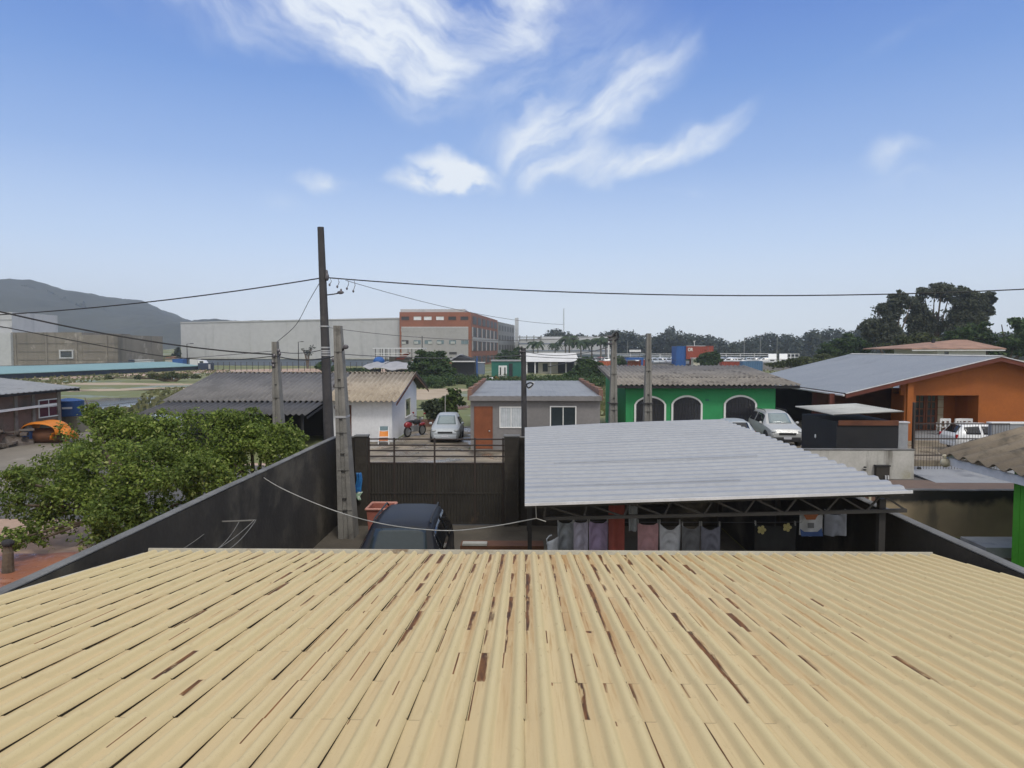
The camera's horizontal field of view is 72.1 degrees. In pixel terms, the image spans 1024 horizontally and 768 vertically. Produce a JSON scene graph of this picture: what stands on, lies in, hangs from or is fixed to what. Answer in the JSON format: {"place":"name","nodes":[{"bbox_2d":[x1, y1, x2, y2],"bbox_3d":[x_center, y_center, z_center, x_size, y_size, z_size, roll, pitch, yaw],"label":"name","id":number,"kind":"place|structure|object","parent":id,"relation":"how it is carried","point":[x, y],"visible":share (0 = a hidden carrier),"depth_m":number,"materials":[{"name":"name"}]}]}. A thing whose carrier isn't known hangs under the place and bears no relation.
{"place":"outdoors","nodes":[
{"label":"outdoors","id":0,"kind":"place"},
{"bbox_2d":[0,312,57,365],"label":"pale block","id":1,"kind":"structure","parent":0,"point":[6,339],"depth_m":205.07,"materials":[{"name":"metal"}]},
{"bbox_2d":[0,432,212,493],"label":"road","id":2,"kind":"structure","parent":0,"point":[20,454],"depth_m":35.98,"materials":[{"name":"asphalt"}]},
{"bbox_2d":[20,420,78,442],"bbox_3d":[-26.013,2.669,39.462,2.813,1.267,1.649,0,3,1],"label":"orange cover","id":3,"kind":"object","parent":2,"relation":"on","point":[40,435],"visible":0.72,"depth_m":39.14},
{"bbox_2d":[55,382,191,384],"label":"field track","id":4,"kind":"structure","parent":0,"point":[72,383],"depth_m":109.35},
{"bbox_2d":[0,279,258,349],"bbox_3d":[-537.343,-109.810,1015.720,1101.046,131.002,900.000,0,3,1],"label":"hill","id":5,"kind":"structure","parent":0,"point":[140,319],"depth_m":858.26,"materials":[{"name":"grey"}]},
{"bbox_2d":[0,461,264,553],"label":"dirt lane","id":6,"kind":"structure","parent":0,"point":[59,543],"depth_m":20.28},
{"bbox_2d":[0,551,79,586],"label":"mud patch","id":7,"kind":"object","parent":6,"relation":"on","point":[25,565],"visible":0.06,"depth_m":18.18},
{"bbox_2d":[1,539,14,573],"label":"timber post","id":8,"kind":"object","parent":7,"relation":"on","point":[7,567],"visible":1,"depth_m":17.38,"materials":[{"name":"brown wood"}]},
{"bbox_2d":[20,369,384,379],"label":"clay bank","id":9,"kind":"structure","parent":0,"point":[270,370],"depth_m":171.72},
{"bbox_2d":[180,318,399,365],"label":"warehouse","id":10,"kind":"structure","parent":0,"point":[260,336],"depth_m":230.17,"materials":[{"name":"metal"}]},
{"bbox_2d":[379,361,412,372],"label":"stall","id":11,"kind":"object","parent":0,"point":[393,366],"visible":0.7,"depth_m":135.53},
{"bbox_2d":[370,426,501,462],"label":"driveway","id":12,"kind":"structure","parent":0,"point":[467,432],"depth_m":37.58,"materials":[{"name":"concrete"}]},
{"bbox_2d":[404,412,425,436],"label":"motorcycle","id":13,"kind":"object","parent":12,"relation":"on","point":[421,429],"visible":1,"depth_m":44.47,"materials":[{"name":"red paint"}]},
{"bbox_2d":[429,412,463,441],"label":"parked car","id":14,"kind":"object","parent":12,"relation":"on","point":[448,425],"visible":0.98,"depth_m":41.95,"materials":[{"name":"silver paint"}]},
{"bbox_2d":[399,309,497,363],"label":"office building","id":15,"kind":"structure","parent":0,"point":[476,331],"depth_m":219.96,"materials":[{"name":"brick"}]},
{"bbox_2d":[0,465,925,518],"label":"street","id":16,"kind":"structure","parent":0,"point":[263,466],"depth_m":26.06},
{"bbox_2d":[271,342,284,459],"bbox_3d":[-8.989,1.280,27.266,0.511,5.821,0.616,0,3,1],"label":"concrete pole","id":17,"kind":"object","parent":16,"relation":"on","point":[277,403],"visible":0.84,"depth_m":27.04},
{"bbox_2d":[0,311,272,354],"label":"cable","id":18,"kind":"object","parent":17,"relation":"attached to","point":[131,337],"visible":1,"depth_m":25.19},
{"bbox_2d":[0,326,272,359],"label":"cable","id":19,"kind":"object","parent":17,"relation":"attached to","point":[133,351],"visible":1,"depth_m":25.24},
{"bbox_2d":[317,227,354,439],"bbox_3d":[-5.960,-0.489,24.118,1.284,9.679,0.390,0,3,1],"label":"utility pole","id":20,"kind":"object","parent":16,"relation":"on","point":[328,425],"visible":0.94,"depth_m":23.96,"materials":[{"name":"concrete"}]},
{"bbox_2d":[0,278,318,314],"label":"cable","id":21,"kind":"object","parent":20,"relation":"attached to","point":[165,299],"visible":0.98,"depth_m":24.40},
{"bbox_2d":[329,277,1023,295],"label":"cable","id":22,"kind":"object","parent":20,"relation":"attached to","point":[674,294],"visible":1,"depth_m":23.77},
{"bbox_2d":[519,346,533,435],"bbox_3d":[0.644,1.274,28.977,0.666,5.664,0.350,2,3,29],"label":"utility pole","id":23,"kind":"object","parent":16,"relation":"on","point":[524,386],"visible":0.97,"depth_m":28.96,"materials":[{"name":"concrete"}]},
{"bbox_2d":[607,331,618,422],"bbox_3d":[3.594,1.208,25.231,0.424,6.167,0.560,0,3,1],"label":"concrete pole","id":24,"kind":"object","parent":16,"relation":"on","point":[613,403],"visible":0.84,"depth_m":25.02,"materials":[{"name":"grey concrete"}]},
{"bbox_2d":[641,333,652,421],"bbox_3d":[4.835,1.245,25.210,0.400,6.096,0.560,0,3,1],"label":"concrete pole","id":25,"kind":"object","parent":16,"relation":"on","point":[647,406],"visible":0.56,"depth_m":25.00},
{"bbox_2d":[803,448,914,478],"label":"wall","id":26,"kind":"structure","parent":16,"relation":"on","point":[900,461],"depth_m":29.93,"materials":[{"name":"concrete"}]},
{"bbox_2d":[897,421,909,447],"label":"gray pillar","id":27,"kind":"structure","parent":16,"relation":"on","point":[903,434],"depth_m":31.14,"materials":[{"name":"concrete"}]},
{"bbox_2d":[914,466,1013,482],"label":"ramp","id":28,"kind":"structure","parent":16,"relation":"on","point":[948,474],"depth_m":30.23,"materials":[{"name":"concrete"}]},
{"bbox_2d":[911,402,1009,468],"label":"barred gate","id":29,"kind":"structure","parent":28,"relation":"on","point":[913,444],"depth_m":31.39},
{"bbox_2d":[986,422,1023,466],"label":"gray wall","id":30,"kind":"structure","parent":16,"relation":"on","point":[1003,428],"depth_m":31.74,"materials":[{"name":"concrete"}]},
{"bbox_2d":[0,548,1023,767],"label":"roof","id":31,"kind":"structure","parent":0,"point":[273,658],"depth_m":5.14,"materials":[{"name":"beige metal"}]},
{"bbox_2d":[0,0,1023,347],"label":"sky","id":32,"kind":"structure","parent":0,"point":[151,150],"materials":[{"name":"blue"}]},
{"bbox_2d":[25,360,1023,550],"bbox_3d":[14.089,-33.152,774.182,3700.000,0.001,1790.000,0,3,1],"label":"ground","id":33,"kind":"structure","parent":0,"point":[464,413],"depth_m":101.09,"materials":[{"name":"green plant"}]},
{"bbox_2d":[0,428,34,448],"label":"junk pile","id":34,"kind":"object","parent":33,"relation":"on","point":[13,440],"visible":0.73,"depth_m":38.45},
{"bbox_2d":[0,378,80,449],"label":"brown house","id":35,"kind":"structure","parent":33,"relation":"on","point":[22,403],"depth_m":40.51,"materials":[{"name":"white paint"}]},
{"bbox_2d":[38,398,57,417],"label":"window","id":36,"kind":"structure","parent":35,"relation":"in","point":[48,411],"depth_m":41.88,"materials":[{"name":"white paint"}]},
{"bbox_2d":[61,398,87,432],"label":"water tank","id":37,"kind":"object","parent":33,"relation":"on","point":[70,410],"visible":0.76,"depth_m":44.76,"materials":[{"name":"blue plastic"}]},
{"bbox_2d":[11,332,162,364],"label":"warehouse","id":38,"kind":"structure","parent":33,"relation":"on","point":[32,349],"depth_m":202.17,"materials":[{"name":"grey concrete"}]},
{"bbox_2d":[0,362,197,378],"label":"teal shed","id":39,"kind":"structure","parent":33,"relation":"on","point":[20,372],"depth_m":150.74,"materials":[{"name":"metal"}]},
{"bbox_2d":[84,397,177,419],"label":"puddle","id":40,"kind":"object","parent":33,"relation":"on","point":[107,402],"visible":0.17,"depth_m":72.46,"materials":[{"name":"grey liquid"}]},
{"bbox_2d":[104,372,201,381],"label":"bush","id":41,"kind":"object","parent":33,"relation":"on","point":[167,377],"visible":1,"depth_m":118.97,"materials":[{"name":"green plant"}]},
{"bbox_2d":[0,398,309,551],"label":"leafy tree","id":42,"kind":"object","parent":33,"relation":"on","point":[190,464],"visible":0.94,"depth_m":20.59,"materials":[{"name":"green plant"}]},
{"bbox_2d":[0,436,337,594],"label":"boundary wall","id":43,"kind":"structure","parent":33,"relation":"on","point":[284,519],"depth_m":15.07,"materials":[{"name":"concrete"}]},
{"bbox_2d":[254,471,535,530],"bbox_3d":[-2.836,2.305,13.608,8.132,0.630,0.215,2,4,39],"label":"rope","id":44,"kind":"object","parent":43,"relation":"attached to","point":[400,526],"visible":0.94,"depth_m":12.93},
{"bbox_2d":[137,371,428,449],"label":"white house","id":45,"kind":"structure","parent":33,"relation":"on","point":[379,399],"depth_m":43.26,"materials":[{"name":"paint"}]},
{"bbox_2d":[372,348,425,371],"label":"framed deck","id":46,"kind":"structure","parent":33,"relation":"on","point":[392,359],"depth_m":152.32,"materials":[{"name":"white metal"}]},
{"bbox_2d":[405,348,456,378],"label":"bush","id":47,"kind":"object","parent":33,"relation":"on","point":[432,363],"visible":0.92,"depth_m":111.50,"materials":[{"name":"green plant"}]},
{"bbox_2d":[421,394,458,419],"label":"shrub","id":48,"kind":"object","parent":33,"relation":"on","point":[432,409],"visible":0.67,"depth_m":50.04,"materials":[{"name":"green plant"}]},
{"bbox_2d":[416,388,467,399],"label":"sand patch","id":49,"kind":"object","parent":33,"relation":"on","point":[423,394],"visible":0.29,"depth_m":87.33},
{"bbox_2d":[12,369,892,422],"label":"grass","id":50,"kind":"structure","parent":33,"relation":"on","point":[162,395],"depth_m":97.69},
{"bbox_2d":[439,388,465,411],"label":"sapling","id":51,"kind":"object","parent":33,"relation":"on","point":[452,396],"visible":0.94,"depth_m":48.08,"materials":[{"name":"green plant"}]},
{"bbox_2d":[450,354,475,375],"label":"gable shed","id":52,"kind":"structure","parent":33,"relation":"on","point":[463,364],"depth_m":140.19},
{"bbox_2d":[491,360,520,376],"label":"green container","id":53,"kind":"object","parent":33,"relation":"on","point":[513,367],"visible":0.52,"depth_m":135.04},
{"bbox_2d":[498,318,518,353],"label":"office annex","id":54,"kind":"object","parent":33,"relation":"on","point":[508,331],"visible":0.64,"depth_m":310.74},
{"bbox_2d":[494,346,522,359],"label":"broad tree","id":55,"kind":"object","parent":33,"relation":"on","point":[510,354],"visible":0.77,"depth_m":199.20,"materials":[{"name":"green plant"}]},
{"bbox_2d":[420,372,605,388],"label":"hedge growth","id":56,"kind":"object","parent":33,"relation":"on","point":[444,381],"visible":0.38,"depth_m":103.14,"materials":[{"name":"green plant"}]},
{"bbox_2d":[467,378,602,449],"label":"gray house","id":57,"kind":"structure","parent":33,"relation":"on","point":[495,409],"depth_m":38.54,"materials":[{"name":"paint"}]},
{"bbox_2d":[475,408,491,448],"bbox_3d":[-1.566,2.420,38.570,0.893,2.253,0.109,0,3,1],"label":"door","id":58,"kind":"structure","parent":57,"relation":"in","point":[483,416],"depth_m":38.57,"materials":[{"name":"brown wood"}]},
{"bbox_2d":[499,407,520,427],"bbox_3d":[-0.053,1.822,38.531,1.274,1.175,0.070,0,3,1],"label":"window","id":59,"kind":"structure","parent":57,"relation":"in","point":[509,417],"depth_m":38.53,"materials":[{"name":"white paint"}]},
{"bbox_2d":[550,406,575,425],"bbox_3d":[2.793,1.789,38.478,1.445,1.175,0.070,0,3,1],"label":"window","id":60,"kind":"structure","parent":57,"relation":"in","point":[559,415],"depth_m":38.48,"materials":[{"name":"glass"}]},
{"bbox_2d":[526,353,577,373],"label":"open shed","id":61,"kind":"structure","parent":33,"relation":"on","point":[538,363],"depth_m":159.99,"materials":[{"name":"white metal"}]},
{"bbox_2d":[518,335,610,353],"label":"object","id":62,"kind":"structure","parent":33,"relation":"on","point":[523,343],"depth_m":299.28,"materials":[{"name":"metal"}]},
{"bbox_2d":[562,356,605,379],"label":"bush","id":63,"kind":"object","parent":33,"relation":"on","point":[585,366],"visible":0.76,"depth_m":121.22,"materials":[{"name":"green plant"}]},
{"bbox_2d":[598,365,800,422],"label":"green house","id":64,"kind":"structure","parent":33,"relation":"on","point":[695,392],"depth_m":42.74,"materials":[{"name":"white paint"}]},
{"bbox_2d":[634,396,665,421],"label":"window","id":65,"kind":"structure","parent":64,"relation":"in","point":[658,406],"depth_m":42.76,"materials":[{"name":"white paint"}]},
{"bbox_2d":[671,395,702,420],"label":"window","id":66,"kind":"structure","parent":64,"relation":"in","point":[686,407],"depth_m":42.71,"materials":[{"name":"white paint"}]},
{"bbox_2d":[723,395,756,421],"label":"window","id":67,"kind":"structure","parent":64,"relation":"in","point":[738,406],"depth_m":42.64,"materials":[{"name":"white paint"}]},
{"bbox_2d":[693,350,723,365],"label":"broad tree","id":68,"kind":"object","parent":33,"relation":"on","point":[712,358],"visible":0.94,"depth_m":148.50,"materials":[{"name":"green plant"}]},
{"bbox_2d":[537,326,1023,360],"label":"distant wood","id":69,"kind":"object","parent":33,"relation":"on","point":[664,343],"visible":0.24,"depth_m":340.33,"materials":[{"name":"plant"}]},
{"bbox_2d":[764,353,838,368],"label":"bush","id":70,"kind":"object","parent":33,"relation":"on","point":[797,362],"visible":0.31,"depth_m":118.68,"materials":[{"name":"green plant"}]},
{"bbox_2d":[813,333,875,358],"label":"broad tree","id":71,"kind":"object","parent":33,"relation":"on","point":[850,343],"visible":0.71,"depth_m":127.84,"materials":[{"name":"green plant"}]},
{"bbox_2d":[795,403,903,447],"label":"black shed","id":72,"kind":"structure","parent":33,"relation":"on","point":[841,426],"depth_m":31.10,"materials":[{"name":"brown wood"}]},
{"bbox_2d":[722,497,1023,578],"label":"boundary wall","id":73,"kind":"structure","parent":33,"relation":"on","point":[903,533],"depth_m":12.72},
{"bbox_2d":[783,420,983,465],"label":"terrace","id":74,"kind":"structure","parent":33,"relation":"on","point":[924,450],"depth_m":35.90,"materials":[{"name":"concrete"}]},
{"bbox_2d":[748,407,801,445],"bbox_3d":[14.728,2.345,39.498,2.185,1.832,4.475,0,3,3],"label":"parked suv","id":75,"kind":"object","parent":74,"relation":"on","point":[779,425],"visible":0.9,"depth_m":38.51,"materials":[{"name":"silver paint"}]},
{"bbox_2d":[939,422,987,446],"bbox_3d":[24.323,2.713,36.144,3.975,1.453,2.035,0,3,1],"label":"parked car","id":76,"kind":"object","parent":74,"relation":"on","point":[964,433],"visible":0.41,"depth_m":35.54,"materials":[{"name":"white paint"}]},
{"bbox_2d":[856,289,918,353],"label":"eucalyptus tree","id":77,"kind":"object","parent":33,"relation":"on","point":[886,328],"visible":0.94,"depth_m":115.86,"materials":[{"name":"green plant"}]},
{"bbox_2d":[879,332,942,353],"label":"broad tree","id":78,"kind":"object","parent":33,"relation":"on","point":[916,337],"visible":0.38,"depth_m":102.12,"materials":[{"name":"green plant"}]},
{"bbox_2d":[903,282,956,338],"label":"eucalyptus tree","id":79,"kind":"object","parent":33,"relation":"on","point":[921,318],"visible":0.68,"depth_m":119.73,"materials":[{"name":"green plant"}]},
{"bbox_2d":[863,339,1006,387],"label":"tiled house","id":80,"kind":"structure","parent":33,"relation":"on","point":[958,347],"depth_m":84.86,"materials":[{"name":"tile"}]},
{"bbox_2d":[875,488,1013,536],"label":"side wall","id":81,"kind":"structure","parent":33,"relation":"on","point":[970,512],"depth_m":20.73,"materials":[{"name":"concrete"}]},
{"bbox_2d":[940,285,997,332],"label":"eucalyptus tree","id":82,"kind":"object","parent":33,"relation":"on","point":[976,308],"visible":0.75,"depth_m":115.52,"materials":[{"name":"green plant"}]},
{"bbox_2d":[942,317,1023,359],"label":"broad tree","id":83,"kind":"object","parent":33,"relation":"on","point":[1013,344],"visible":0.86,"depth_m":97.81,"materials":[{"name":"green plant"}]},
{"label":"container","id":84,"kind":"object","parent":33,"relation":"on","visible":0},
{"bbox_2d":[686,346,713,358],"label":"container","id":85,"kind":"object","parent":84,"relation":"on","point":[693,351],"visible":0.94,"depth_m":179.00,"materials":[{"name":"red metal"}]},
{"bbox_2d":[313,524,744,550],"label":"yard floor","id":86,"kind":"structure","parent":0,"point":[330,540],"depth_m":20.77,"materials":[{"name":"concrete"}]},
{"bbox_2d":[331,326,358,538],"bbox_3d":[-4.917,1.413,20.615,0.653,6.220,0.689,0,3,1],"label":"concrete pole","id":87,"kind":"object","parent":86,"relation":"on","point":[348,527],"visible":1,"depth_m":20.45,"materials":[{"name":"concrete"}]},
{"bbox_2d":[354,434,369,525],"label":"gate pillar","id":88,"kind":"structure","parent":86,"relation":"on","point":[361,453],"depth_m":21.95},
{"bbox_2d":[365,502,397,530],"bbox_3d":[-3.735,4.004,20.196,0.785,1.085,0.935,0,3,1],"label":"bin","id":89,"kind":"object","parent":86,"relation":"on","point":[372,509],"visible":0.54,"depth_m":19.81,"materials":[{"name":"plastic"}]},
{"bbox_2d":[359,502,454,549],"bbox_3d":[-2.436,3.869,15.852,2.335,1.791,4.575,0,3,0],"label":"parked suv","id":90,"kind":"object","parent":86,"relation":"on","point":[419,516],"visible":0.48,"depth_m":15.60,"materials":[{"name":"black paint"}]},
{"bbox_2d":[368,438,503,523],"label":"gate","id":91,"kind":"structure","parent":86,"relation":"on","point":[466,492],"depth_m":22.07,"materials":[{"name":"metal"}]},
{"bbox_2d":[460,540,543,549],"bbox_3d":[-0.249,4.312,17.885,2.100,0.660,0.520,0,3,1],"label":"board","id":92,"kind":"object","parent":86,"relation":"on","point":[491,545],"visible":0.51,"depth_m":17.65,"materials":[{"name":"wood"}]},
{"bbox_2d":[503,434,519,525],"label":"gate pillar","id":93,"kind":"structure","parent":86,"relation":"on","point":[511,478],"depth_m":21.87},
{"bbox_2d":[519,436,717,525],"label":"front wall","id":94,"kind":"structure","parent":86,"relation":"on","point":[675,508],"depth_m":21.96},
{"bbox_2d":[525,419,912,551],"bbox_3d":[3.320,3.024,16.303,6.050,3.392,10.638,0,3,1],"label":"carport","id":95,"kind":"object","parent":86,"relation":"on","point":[676,462],"visible":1,"depth_m":13.20,"materials":[{"name":"metal"}]},
{"bbox_2d":[608,505,624,549],"bbox_3d":[1.750,2.429,11.775,0.268,1.014,0.102,0,3,1],"label":"long cloth","id":96,"kind":"object","parent":95,"relation":"hanging from","point":[616,534],"visible":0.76,"depth_m":11.77,"materials":[{"name":"red fabric"}]},
{"bbox_2d":[574,520,799,522],"bbox_3d":[3.375,2.338,12.373,5.260,0.211,0.012,0,3,1],"label":"clothesline","id":97,"kind":"object","parent":95,"relation":"attached to","point":[703,522],"visible":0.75,"depth_m":12.37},
{"bbox_2d":[557,520,573,549],"bbox_3d":[0.943,2.722,12.393,0.284,0.730,0.129,0,3,1],"label":"shirt","id":98,"kind":"object","parent":97,"relation":"hanging from","point":[565,532],"visible":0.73,"depth_m":12.41,"materials":[{"name":"grey fabric"}]},
{"bbox_2d":[573,520,587,549],"bbox_3d":[1.213,2.722,12.393,0.260,0.732,0.126,0,3,1],"label":"towel","id":99,"kind":"object","parent":97,"relation":"hanging from","point":[580,540],"visible":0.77,"depth_m":12.41,"materials":[{"name":"purple fabric"}]},
{"bbox_2d":[589,519,607,549],"bbox_3d":[1.522,2.721,12.382,0.338,0.732,0.128,0,3,1],"label":"towel","id":100,"kind":"object","parent":97,"relation":"hanging from","point":[598,536],"visible":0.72,"depth_m":12.40,"materials":[{"name":"purple fabric"}]},
{"bbox_2d":[637,519,658,550],"bbox_3d":[2.394,2.737,12.367,0.371,0.702,0.128,0,3,1],"label":"shirt","id":101,"kind":"object","parent":97,"relation":"hanging from","point":[647,537],"visible":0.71,"depth_m":12.39,"materials":[{"name":"pink fabric"}]},
{"bbox_2d":[659,519,680,550],"bbox_3d":[2.776,2.737,12.369,0.375,0.704,0.111,0,3,1],"label":"shirt","id":102,"kind":"object","parent":97,"relation":"hanging from","point":[669,540],"visible":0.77,"depth_m":12.37,"materials":[{"name":"white fabric"}]},
{"bbox_2d":[681,521,700,550],"bbox_3d":[3.146,2.753,12.363,0.329,0.671,0.118,0,3,1],"label":"shirt","id":103,"kind":"object","parent":97,"relation":"hanging from","point":[690,539],"visible":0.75,"depth_m":12.36,"materials":[{"name":"fabric"}]},
{"bbox_2d":[701,521,719,550],"bbox_3d":[3.487,2.753,12.356,0.338,0.674,0.111,0,3,1],"label":"shirt","id":104,"kind":"object","parent":97,"relation":"hanging from","point":[710,540],"visible":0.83,"depth_m":12.36,"materials":[{"name":"fabric"}]},
{"bbox_2d":[754,520,795,550],"bbox_3d":[4.615,2.747,12.314,0.736,0.688,0.158,0,3,1],"label":"dress","id":105,"kind":"object","parent":97,"relation":"hanging from","point":[771,538],"visible":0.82,"depth_m":12.34,"materials":[{"name":"black fabric"}]},
{"bbox_2d":[799,510,822,535],"bbox_3d":[5.223,2.437,12.299,0.427,0.437,0.139,0,3,1],"label":"sports shirt","id":106,"kind":"object","parent":97,"relation":"hanging from","point":[810,525],"visible":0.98,"depth_m":12.30,"materials":[{"name":"beige fabric"}]},
{"bbox_2d":[824,509,846,536],"bbox_3d":[5.658,2.425,12.300,0.378,0.462,0.112,0,3,1],"label":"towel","id":107,"kind":"object","parent":97,"relation":"hanging from","point":[834,525],"visible":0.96,"depth_m":12.31,"materials":[{"name":"fabric"}]},
{"bbox_2d":[769,353,1023,440],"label":"orange house","id":108,"kind":"structure","parent":0,"point":[935,388],"depth_m":41.99,"materials":[{"name":"blue metal"}]},
{"bbox_2d":[915,396,925,429],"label":"door","id":109,"kind":"structure","parent":108,"relation":"in","point":[920,400],"depth_m":42.74,"materials":[{"name":"brown wood"}]},
{"bbox_2d":[925,396,936,429],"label":"door","id":110,"kind":"structure","parent":108,"relation":"in","point":[931,401],"depth_m":42.72,"materials":[{"name":"brown wood"}]},
{"bbox_2d":[889,480,1013,488],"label":"pavement","id":111,"kind":"structure","parent":0,"point":[908,484],"depth_m":28.36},
{"label":"side yard","id":112,"kind":"structure","parent":0,"visible":0},
{"bbox_2d":[937,426,1023,566],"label":"lime house","id":113,"kind":"structure","parent":112,"relation":"on","point":[1003,452],"depth_m":18.48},
{"bbox_2d":[960,537,1011,557],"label":"slab","id":114,"kind":"structure","parent":112,"relation":"on","point":[1001,547],"depth_m":19.01,"materials":[{"name":"concrete"}]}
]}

